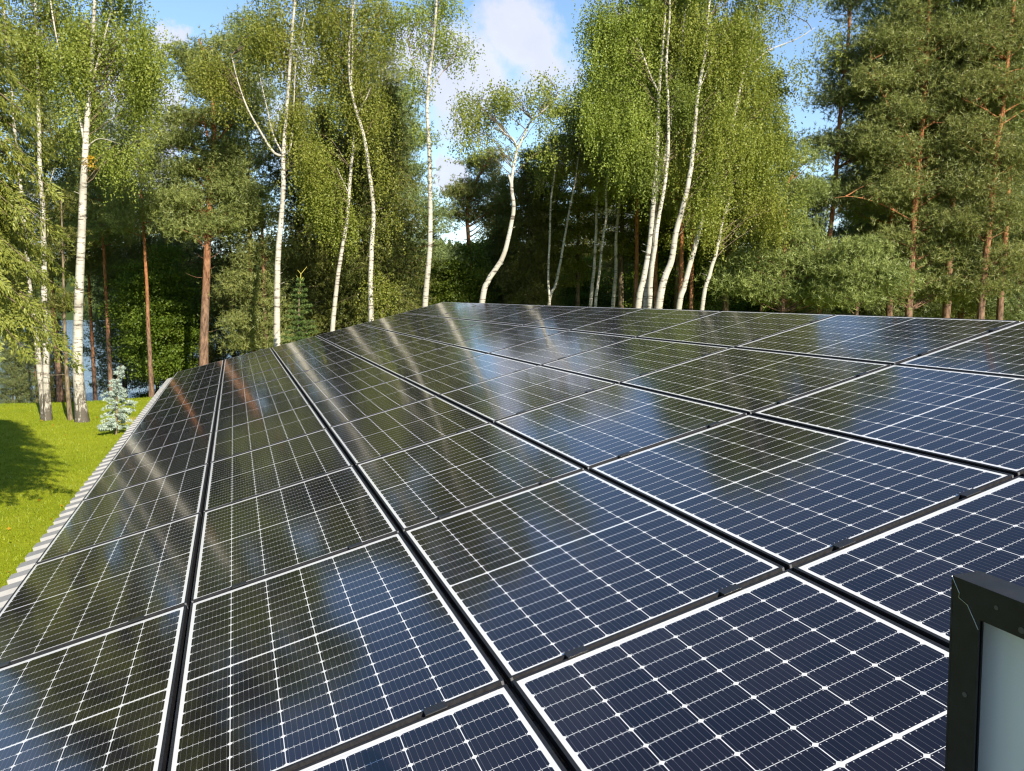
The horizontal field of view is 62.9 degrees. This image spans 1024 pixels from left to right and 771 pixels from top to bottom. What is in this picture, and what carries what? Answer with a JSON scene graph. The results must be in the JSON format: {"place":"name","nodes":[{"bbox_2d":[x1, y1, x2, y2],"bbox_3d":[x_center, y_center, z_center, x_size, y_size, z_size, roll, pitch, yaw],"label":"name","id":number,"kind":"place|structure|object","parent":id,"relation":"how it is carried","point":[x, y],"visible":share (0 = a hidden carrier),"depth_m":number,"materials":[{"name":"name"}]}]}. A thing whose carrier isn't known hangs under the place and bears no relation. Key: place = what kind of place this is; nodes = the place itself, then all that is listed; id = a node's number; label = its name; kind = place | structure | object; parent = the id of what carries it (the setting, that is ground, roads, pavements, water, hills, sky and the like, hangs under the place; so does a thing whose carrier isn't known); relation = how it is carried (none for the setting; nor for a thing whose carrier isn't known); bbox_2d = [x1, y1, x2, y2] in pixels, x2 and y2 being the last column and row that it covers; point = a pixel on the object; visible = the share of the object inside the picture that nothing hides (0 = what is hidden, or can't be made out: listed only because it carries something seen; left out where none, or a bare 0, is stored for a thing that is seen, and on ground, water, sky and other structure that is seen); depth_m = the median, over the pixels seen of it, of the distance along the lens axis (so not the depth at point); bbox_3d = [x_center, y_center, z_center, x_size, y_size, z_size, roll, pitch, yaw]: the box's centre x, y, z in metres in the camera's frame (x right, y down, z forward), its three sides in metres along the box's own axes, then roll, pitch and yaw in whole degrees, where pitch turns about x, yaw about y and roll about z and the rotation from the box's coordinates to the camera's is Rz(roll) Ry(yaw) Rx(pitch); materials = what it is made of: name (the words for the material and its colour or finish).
{"place":"outdoors","nodes":[
{"label":"outdoors","id":0,"kind":"place"},
{"bbox_2d":[0,396,150,587],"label":"grass","id":1,"kind":"structure","parent":0,"point":[40,480],"depth_m":22.04,"materials":[{"name":"green plant"}]},
{"bbox_2d":[0,320,281,403],"bbox_3d":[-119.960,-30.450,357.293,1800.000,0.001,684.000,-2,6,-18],"label":"water","id":2,"kind":"structure","parent":0,"point":[87,373],"depth_m":93.90,"materials":[{"name":"blue liquid"}]},
{"bbox_2d":[0,0,948,256],"label":"sky","id":3,"kind":"structure","parent":0,"point":[519,36],"materials":[{"name":"blue"}]},
{"bbox_2d":[0,299,971,586],"bbox_3d":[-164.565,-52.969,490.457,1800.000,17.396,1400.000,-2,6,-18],"label":"ground","id":4,"kind":"structure","parent":0,"point":[62,475],"depth_m":21.79,"materials":[{"name":"green plant"}]},
{"bbox_2d":[0,314,36,403],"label":"bush","id":5,"kind":"object","parent":4,"relation":"on","point":[8,393],"visible":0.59,"depth_m":41.16,"materials":[{"name":"green plant"}]},
{"bbox_2d":[0,0,80,420],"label":"birch tree","id":6,"kind":"object","parent":4,"relation":"on","point":[47,410],"visible":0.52,"depth_m":28.95,"materials":[{"name":"green plant"}]},
{"bbox_2d":[0,0,86,374],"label":"weeping cypress","id":7,"kind":"object","parent":4,"relation":"on","point":[17,234],"visible":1,"depth_m":13.27,"materials":[{"name":"green plant"}]},
{"bbox_2d":[0,61,112,402],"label":"pine tree","id":8,"kind":"object","parent":4,"relation":"on","point":[58,372],"visible":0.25,"depth_m":39.00,"materials":[{"name":"green plant"}]},
{"bbox_2d":[25,184,101,419],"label":"young conifer","id":9,"kind":"object","parent":4,"relation":"on","point":[63,306],"visible":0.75,"depth_m":28.95,"materials":[{"name":"green plant"}]},
{"bbox_2d":[34,137,137,400],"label":"pine tree","id":10,"kind":"object","parent":4,"relation":"on","point":[113,250],"visible":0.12,"depth_m":42.27,"materials":[{"name":"green plant"}]},
{"bbox_2d":[0,0,181,422],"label":"birch tree","id":11,"kind":"object","parent":4,"relation":"on","point":[89,43],"visible":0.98,"depth_m":28.45,"materials":[{"name":"green plant"}]},
{"bbox_2d":[49,90,148,395],"bbox_3d":[-18.963,-6.083,38.878,4.847,14.996,4.790,1,6,5],"label":"pine tree","id":12,"kind":"object","parent":4,"relation":"on","point":[102,230],"visible":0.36,"depth_m":38.01,"materials":[{"name":"green plant"}]},
{"bbox_2d":[67,182,148,398],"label":"pine tree","id":13,"kind":"object","parent":4,"relation":"on","point":[98,296],"visible":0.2,"depth_m":45.30,"materials":[{"name":"green plant"}]},
{"bbox_2d":[97,365,136,433],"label":"blue cedar","id":14,"kind":"object","parent":4,"relation":"on","point":[122,416],"visible":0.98,"depth_m":25.89,"materials":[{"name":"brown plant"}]},
{"bbox_2d":[90,81,184,396],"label":"pine tree","id":15,"kind":"object","parent":4,"relation":"on","point":[124,225],"visible":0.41,"depth_m":35.48,"materials":[{"name":"green plant"}]},
{"bbox_2d":[102,190,199,391],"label":"pine tree","id":16,"kind":"object","parent":4,"relation":"on","point":[136,254],"visible":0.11,"depth_m":42.38,"materials":[{"name":"green plant"}]},
{"bbox_2d":[87,240,221,386],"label":"broadleaf tree","id":17,"kind":"object","parent":4,"relation":"on","point":[163,280],"visible":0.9,"depth_m":39.14,"materials":[{"name":"green plant"}]},
{"bbox_2d":[129,24,300,365],"bbox_3d":[-12.400,-7.092,34.995,7.008,15.476,5.215,-2,6,-18],"label":"pine tree","id":18,"kind":"object","parent":4,"relation":"on","point":[193,215],"visible":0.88,"depth_m":34.21,"materials":[{"name":"green plant"}]},
{"bbox_2d":[190,163,272,365],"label":"spruce tree","id":19,"kind":"object","parent":4,"relation":"on","point":[213,354],"visible":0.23,"depth_m":43.15,"materials":[{"name":"green plant"}]},
{"bbox_2d":[201,4,298,352],"bbox_3d":[-12.696,-8.680,40.446,6.058,18.745,5.988,0,6,2],"label":"pine tree","id":20,"kind":"object","parent":4,"relation":"on","point":[257,162],"visible":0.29,"depth_m":39.39,"materials":[{"name":"green plant"}]},
{"bbox_2d":[197,206,312,355],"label":"broadleaf tree","id":21,"kind":"object","parent":4,"relation":"on","point":[253,321],"visible":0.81,"depth_m":35.25,"materials":[{"name":"green plant"}]},
{"bbox_2d":[183,0,352,346],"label":"birch tree","id":22,"kind":"object","parent":4,"relation":"on","point":[264,37],"visible":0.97,"depth_m":30.96,"materials":[{"name":"green plant"}]},
{"bbox_2d":[0,353,570,770],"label":"house","id":23,"kind":"structure","parent":4,"relation":"on","point":[15,580],"depth_m":6.10,"materials":[{"name":"white paint"}]},
{"bbox_2d":[0,605,188,770],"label":"solar panel","id":24,"kind":"object","parent":23,"relation":"attached to","point":[105,701],"visible":1,"depth_m":3.19,"materials":[{"name":"black"}]},
{"bbox_2d":[0,513,201,667],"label":"solar panel","id":25,"kind":"object","parent":23,"relation":"attached to","point":[65,600],"visible":0.87,"depth_m":4.51,"materials":[{"name":"black"}]},
{"bbox_2d":[35,464,208,563],"bbox_3d":[-2.852,0.928,6.331,1.038,0.043,1.772,-17,11,-16],"label":"solar panel","id":26,"kind":"object","parent":23,"relation":"attached to","point":[107,517],"visible":0.77,"depth_m":6.18,"materials":[{"name":"black"}]},
{"bbox_2d":[82,432,213,500],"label":"solar panel","id":27,"kind":"object","parent":23,"relation":"attached to","point":[143,467],"visible":0.81,"depth_m":7.88,"materials":[{"name":"black"}]},
{"bbox_2d":[111,411,216,460],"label":"solar panel","id":28,"kind":"object","parent":23,"relation":"attached to","point":[165,435],"visible":0.75,"depth_m":9.57,"materials":[{"name":"black"}]},
{"bbox_2d":[131,395,218,433],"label":"solar panel","id":29,"kind":"object","parent":23,"relation":"attached to","point":[177,413],"visible":0.81,"depth_m":11.24,"materials":[{"name":"black"}]},
{"bbox_2d":[218,376,297,409],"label":"solar panel","id":30,"kind":"object","parent":23,"relation":"attached to","point":[255,392],"visible":0.75,"depth_m":11.55,"materials":[{"name":"black"}]},
{"bbox_2d":[215,388,308,430],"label":"solar panel","id":31,"kind":"object","parent":23,"relation":"attached to","point":[245,412],"visible":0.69,"depth_m":9.87,"materials":[{"name":"black"}]},
{"bbox_2d":[210,404,325,462],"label":"solar panel","id":32,"kind":"object","parent":23,"relation":"attached to","point":[263,432],"visible":0.78,"depth_m":8.17,"materials":[{"name":"black"}]},
{"bbox_2d":[204,428,352,511],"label":"solar panel","id":33,"kind":"object","parent":23,"relation":"attached to","point":[250,474],"visible":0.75,"depth_m":6.47,"materials":[{"name":"black"}]},
{"bbox_2d":[191,466,398,602],"bbox_3d":[-1.324,0.815,4.957,1.038,0.042,1.772,-17,11,-16],"label":"solar panel","id":34,"kind":"object","parent":23,"relation":"attached to","point":[259,537],"visible":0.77,"depth_m":4.75,"materials":[{"name":"black"}]},
{"bbox_2d":[291,357,375,389],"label":"solar panel","id":35,"kind":"object","parent":23,"relation":"attached to","point":[326,372],"visible":0.79,"depth_m":11.85,"materials":[{"name":"black"}]},
{"bbox_2d":[167,532,504,770],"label":"solar panel","id":36,"kind":"object","parent":23,"relation":"attached to","point":[293,669],"visible":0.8,"depth_m":3.03,"materials":[{"name":"black"}]},
{"bbox_2d":[300,366,399,406],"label":"solar panel","id":37,"kind":"object","parent":23,"relation":"attached to","point":[343,384],"visible":0.74,"depth_m":10.17,"materials":[{"name":"black"}]},
{"bbox_2d":[312,378,435,429],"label":"solar panel","id":38,"kind":"object","parent":23,"relation":"attached to","point":[361,403],"visible":0.77,"depth_m":8.47,"materials":[{"name":"black"}]},
{"bbox_2d":[359,339,448,365],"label":"solar panel","id":39,"kind":"object","parent":23,"relation":"attached to","point":[394,353],"visible":0.71,"depth_m":12.14,"materials":[{"name":"black"}]},
{"bbox_2d":[329,396,490,468],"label":"solar panel","id":40,"kind":"object","parent":23,"relation":"attached to","point":[381,434],"visible":0.77,"depth_m":6.77,"materials":[{"name":"black"}]},
{"bbox_2d":[294,684,566,770],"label":"solar panel","id":41,"kind":"object","parent":23,"relation":"attached to","point":[495,729],"visible":1,"depth_m":2.38,"materials":[{"name":"blue"}]},
{"bbox_2d":[378,345,486,377],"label":"solar panel","id":42,"kind":"object","parent":23,"relation":"attached to","point":[424,361],"visible":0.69,"depth_m":10.46,"materials":[{"name":"black"}]},
{"bbox_2d":[356,423,583,535],"bbox_3d":[-0.350,0.523,5.249,1.038,0.042,1.772,-17,11,-16],"label":"solar panel","id":43,"kind":"object","parent":23,"relation":"attached to","point":[422,484],"visible":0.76,"depth_m":5.05,"materials":[{"name":"black"}]},
{"bbox_2d":[403,353,536,395],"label":"solar panel","id":44,"kind":"object","parent":23,"relation":"attached to","point":[459,375],"visible":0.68,"depth_m":8.78,"materials":[{"name":"black"}]},
{"bbox_2d":[453,326,567,353],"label":"solar panel","id":45,"kind":"object","parent":23,"relation":"attached to","point":[501,340],"visible":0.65,"depth_m":10.76,"materials":[{"name":"black"}]},
{"bbox_2d":[439,365,615,423],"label":"solar panel","id":46,"kind":"object","parent":23,"relation":"attached to","point":[510,395],"visible":0.76,"depth_m":7.07,"materials":[{"name":"black"}]},
{"bbox_2d":[489,330,632,364],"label":"solar panel","id":47,"kind":"object","parent":23,"relation":"attached to","point":[554,347],"visible":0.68,"depth_m":9.06,"materials":[{"name":"black"}]},
{"bbox_2d":[523,307,643,329],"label":"solar panel","id":48,"kind":"object","parent":23,"relation":"attached to","point":[577,318],"visible":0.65,"depth_m":11.05,"materials":[{"name":"black"}]},
{"bbox_2d":[404,469,784,687],"bbox_3d":[0.205,0.704,3.583,1.038,0.043,1.772,-17,11,-16],"label":"solar panel","id":49,"kind":"object","parent":23,"relation":"attached to","point":[535,578],"visible":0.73,"depth_m":3.30,"materials":[{"name":"blue"}]},
{"bbox_2d":[494,383,746,470],"bbox_3d":[0.624,0.230,5.542,1.038,0.042,1.772,-17,11,-16],"label":"solar panel","id":50,"kind":"object","parent":23,"relation":"attached to","point":[588,430],"visible":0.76,"depth_m":5.35,"materials":[{"name":"blue"}]},
{"bbox_2d":[541,337,730,383],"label":"solar panel","id":51,"kind":"object","parent":23,"relation":"attached to","point":[624,360],"visible":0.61,"depth_m":7.37,"materials":[{"name":"black"}]},
{"bbox_2d":[570,308,720,337],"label":"solar panel","id":52,"kind":"object","parent":23,"relation":"attached to","point":[633,324],"visible":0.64,"depth_m":9.36,"materials":[{"name":"black"}]},
{"bbox_2d":[512,569,948,770],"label":"solar panel","id":53,"kind":"object","parent":23,"relation":"attached to","point":[787,670],"visible":0.86,"depth_m":2.28,"materials":[{"name":"blue"}]},
{"bbox_2d":[636,311,835,347],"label":"solar panel","id":54,"kind":"object","parent":23,"relation":"attached to","point":[731,329],"visible":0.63,"depth_m":7.67,"materials":[{"name":"black"}]},
{"bbox_2d":[620,347,890,414],"bbox_3d":[1.598,-0.062,5.834,1.038,0.043,1.772,-17,11,-16],"label":"solar panel","id":55,"kind":"object","parent":23,"relation":"attached to","point":[749,381],"visible":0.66,"depth_m":5.66,"materials":[{"name":"black"}]},
{"bbox_2d":[589,414,1013,571],"bbox_3d":[1.179,0.412,3.876,1.038,0.043,1.772,-17,11,-16],"label":"solar panel","id":56,"kind":"object","parent":23,"relation":"attached to","point":[786,496],"visible":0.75,"depth_m":3.61,"materials":[{"name":"blue"}]},
{"bbox_2d":[735,314,1019,364],"bbox_3d":[2.572,-0.354,6.127,1.038,0.044,1.772,-17,11,-16],"label":"solar panel","id":57,"kind":"object","parent":23,"relation":"attached to","point":[892,340],"visible":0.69,"depth_m":5.96,"materials":[{"name":"black"}]},
{"bbox_2d":[752,364,1023,476],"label":"solar panel","id":58,"kind":"object","parent":23,"relation":"attached to","point":[973,418],"visible":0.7,"depth_m":4.20,"materials":[{"name":"blue"}]},
{"bbox_2d":[793,476,1023,647],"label":"solar panel","id":59,"kind":"object","parent":23,"relation":"attached to","point":[902,573],"visible":0.73,"depth_m":2.76,"materials":[{"name":"blue"}]},
{"bbox_2d":[897,321,1023,377],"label":"solar panel","id":60,"kind":"object","parent":23,"relation":"attached to","point":[999,351],"visible":0.71,"depth_m":4.96,"materials":[{"name":"blue"}]},
{"bbox_2d":[945,571,1023,770],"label":"spare solar panel","id":61,"kind":"object","parent":23,"relation":"on","point":[985,716],"visible":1,"depth_m":0.82,"materials":[{"name":"grey"}]},
{"bbox_2d":[240,82,346,347],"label":"spruce tree","id":62,"kind":"object","parent":4,"relation":"on","point":[294,195],"visible":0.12,"depth_m":39.90,"materials":[{"name":"green plant"}]},
{"bbox_2d":[274,103,364,341],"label":"spruce tree","id":63,"kind":"object","parent":4,"relation":"on","point":[323,326],"visible":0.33,"depth_m":37.13,"materials":[{"name":"green plant"}]},
{"bbox_2d":[286,0,398,331],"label":"birch tree","id":64,"kind":"object","parent":4,"relation":"on","point":[343,224],"visible":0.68,"depth_m":31.95,"materials":[{"name":"green plant"}]},
{"bbox_2d":[278,0,411,322],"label":"birch tree","id":65,"kind":"object","parent":4,"relation":"on","point":[362,113],"visible":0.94,"depth_m":31.58,"materials":[{"name":"green plant"}]},
{"bbox_2d":[303,26,416,334],"bbox_3d":[-6.927,-8.066,38.976,6.707,16.574,6.575,3,7,25],"label":"spruce tree","id":66,"kind":"object","parent":4,"relation":"on","point":[359,169],"visible":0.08,"depth_m":37.80,"materials":[{"name":"green plant"}]},
{"bbox_2d":[327,73,440,330],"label":"spruce tree","id":67,"kind":"object","parent":4,"relation":"on","point":[380,259],"visible":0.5,"depth_m":35.35,"materials":[{"name":"green plant"}]},
{"bbox_2d":[353,81,479,277],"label":"pine tree","id":68,"kind":"object","parent":4,"relation":"on","point":[441,228],"visible":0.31,"depth_m":39.84,"materials":[{"name":"green plant"}]},
{"bbox_2d":[381,0,489,306],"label":"birch tree","id":69,"kind":"object","parent":4,"relation":"on","point":[435,18],"visible":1,"depth_m":31.01,"materials":[{"name":"green plant"}]},
{"bbox_2d":[415,240,501,305],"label":"broadleaf tree","id":70,"kind":"object","parent":4,"relation":"on","point":[456,283],"visible":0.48,"depth_m":40.09,"materials":[{"name":"green plant"}]},
{"bbox_2d":[433,144,521,291],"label":"pine tree","id":71,"kind":"object","parent":4,"relation":"on","point":[468,193],"visible":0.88,"depth_m":41.82,"materials":[{"name":"green plant"}]},
{"bbox_2d":[439,67,583,302],"bbox_3d":[0.032,-5.106,29.781,5.172,12.753,2.985,0,6,4],"label":"birch tree","id":72,"kind":"object","parent":4,"relation":"on","point":[507,105],"visible":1,"depth_m":29.06,"materials":[{"name":"green plant"}]},
{"bbox_2d":[488,145,566,305],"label":"spruce tree","id":73,"kind":"object","parent":4,"relation":"on","point":[532,285],"visible":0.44,"depth_m":39.32,"materials":[{"name":"green plant"}]},
{"bbox_2d":[496,146,576,299],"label":"birch tree","id":74,"kind":"object","parent":4,"relation":"on","point":[506,189],"visible":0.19,"depth_m":41.02,"materials":[{"name":"green plant"}]},
{"bbox_2d":[520,107,595,305],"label":"birch tree","id":75,"kind":"object","parent":4,"relation":"on","point":[557,166],"visible":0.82,"depth_m":35.07,"materials":[{"name":"green plant"}]},
{"bbox_2d":[524,92,621,305],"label":"birch tree","id":76,"kind":"object","parent":4,"relation":"on","point":[578,265],"visible":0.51,"depth_m":39.92,"materials":[{"name":"green plant"}]},
{"bbox_2d":[538,88,611,305],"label":"birch tree","id":77,"kind":"object","parent":4,"relation":"on","point":[578,178],"visible":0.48,"depth_m":35.29,"materials":[{"name":"green plant"}]},
{"bbox_2d":[551,253,617,307],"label":"broadleaf tree","id":78,"kind":"object","parent":4,"relation":"on","point":[568,299],"visible":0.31,"depth_m":51.25,"materials":[{"name":"green plant"}]},
{"bbox_2d":[572,81,646,306],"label":"birch tree","id":79,"kind":"object","parent":4,"relation":"on","point":[605,194],"visible":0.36,"depth_m":35.45,"materials":[{"name":"green plant"}]},
{"bbox_2d":[565,55,668,307],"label":"birch tree","id":80,"kind":"object","parent":4,"relation":"on","point":[623,238],"visible":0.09,"depth_m":41.23,"materials":[{"name":"green plant"}]},
{"bbox_2d":[565,0,717,307],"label":"birch tree","id":81,"kind":"object","parent":4,"relation":"on","point":[610,41],"visible":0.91,"depth_m":29.92,"materials":[{"name":"green plant"}]},
{"bbox_2d":[606,0,728,307],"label":"birch tree","id":82,"kind":"object","parent":4,"relation":"on","point":[641,183],"visible":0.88,"depth_m":29.80,"materials":[{"name":"green plant"}]},
{"bbox_2d":[608,212,733,310],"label":"broadleaf tree","id":83,"kind":"object","parent":4,"relation":"on","point":[663,259],"visible":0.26,"depth_m":41.26,"materials":[{"name":"green plant"}]},
{"bbox_2d":[616,0,737,308],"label":"birch tree","id":84,"kind":"object","parent":4,"relation":"on","point":[670,219],"visible":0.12,"depth_m":39.38,"materials":[{"name":"plant"}]},
{"bbox_2d":[624,6,748,293],"bbox_3d":[6.888,-7.147,33.596,5.056,15.829,5.116,5,8,39],"label":"pine tree","id":85,"kind":"object","parent":4,"relation":"on","point":[681,261],"visible":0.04,"depth_m":33.06,"materials":[{"name":"green plant"}]},
{"bbox_2d":[639,0,742,307],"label":"birch tree","id":86,"kind":"object","parent":4,"relation":"on","point":[683,155],"visible":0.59,"depth_m":30.14,"materials":[{"name":"green plant"}]},
{"bbox_2d":[655,0,792,308],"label":"birch tree","id":87,"kind":"object","parent":4,"relation":"on","point":[736,32],"visible":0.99,"depth_m":29.57,"materials":[{"name":"green plant"}]},
{"bbox_2d":[683,117,804,309],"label":"birch tree","id":88,"kind":"object","parent":4,"relation":"on","point":[766,215],"visible":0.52,"depth_m":31.48,"materials":[{"name":"green plant"}]},
{"bbox_2d":[683,18,805,310],"bbox_3d":[9.984,-8.130,38.712,6.316,16.749,6.244,-1,6,-9],"label":"birch tree","id":89,"kind":"object","parent":4,"relation":"on","point":[707,258],"visible":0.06,"depth_m":37.57,"materials":[{"name":"green plant"}]},
{"bbox_2d":[676,0,847,309],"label":"birch tree","id":90,"kind":"object","parent":4,"relation":"on","point":[763,114],"visible":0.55,"depth_m":31.14,"materials":[{"name":"green plant"}]},
{"bbox_2d":[684,137,874,313],"bbox_3d":[10.824,-4.520,33.724,8.153,10.789,4.807,0,6,3],"label":"pine tree","id":91,"kind":"object","parent":4,"relation":"on","point":[782,290],"visible":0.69,"depth_m":33.23,"materials":[{"name":"green plant"}]},
{"bbox_2d":[781,0,912,313],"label":"pine tree","id":92,"kind":"object","parent":4,"relation":"on","point":[832,97],"visible":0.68,"depth_m":34.85,"materials":[{"name":"green plant"}]},
{"bbox_2d":[793,229,934,314],"bbox_3d":[13.246,-2.476,31.766,4.980,7.038,4.324,3,7,28],"label":"bush","id":93,"kind":"object","parent":4,"relation":"on","point":[865,269],"visible":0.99,"depth_m":31.20,"materials":[{"name":"green plant"}]},
{"bbox_2d":[829,0,961,315],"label":"pine tree","id":94,"kind":"object","parent":4,"relation":"on","point":[856,214],"visible":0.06,"depth_m":37.26,"materials":[{"name":"green plant"}]},
{"bbox_2d":[832,17,966,317],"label":"pine tree","id":95,"kind":"object","parent":4,"relation":"on","point":[869,227],"visible":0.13,"depth_m":40.15,"materials":[{"name":"green plant"}]},
{"bbox_2d":[823,0,1010,316],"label":"pine tree","id":96,"kind":"object","parent":4,"relation":"on","point":[888,149],"visible":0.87,"depth_m":32.73,"materials":[{"name":"green plant"}]},
{"bbox_2d":[852,0,1023,317],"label":"pine tree","id":97,"kind":"object","parent":4,"relation":"on","point":[946,310],"visible":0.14,"depth_m":33.50,"materials":[{"name":"green plant"}]},
{"bbox_2d":[917,0,1023,318],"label":"pine tree","id":98,"kind":"object","parent":4,"relation":"on","point":[981,131],"visible":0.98,"depth_m":31.77,"materials":[{"name":"green plant"}]},
{"bbox_2d":[941,0,1023,319],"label":"pine tree","id":99,"kind":"object","parent":4,"relation":"on","point":[999,309],"visible":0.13,"depth_m":33.11,"materials":[{"name":"green plant"}]},
{"bbox_2d":[943,111,1023,321],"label":"pine tree","id":100,"kind":"object","parent":4,"relation":"on","point":[1016,312],"visible":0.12,"depth_m":37.02,"materials":[{"name":"green plant"}]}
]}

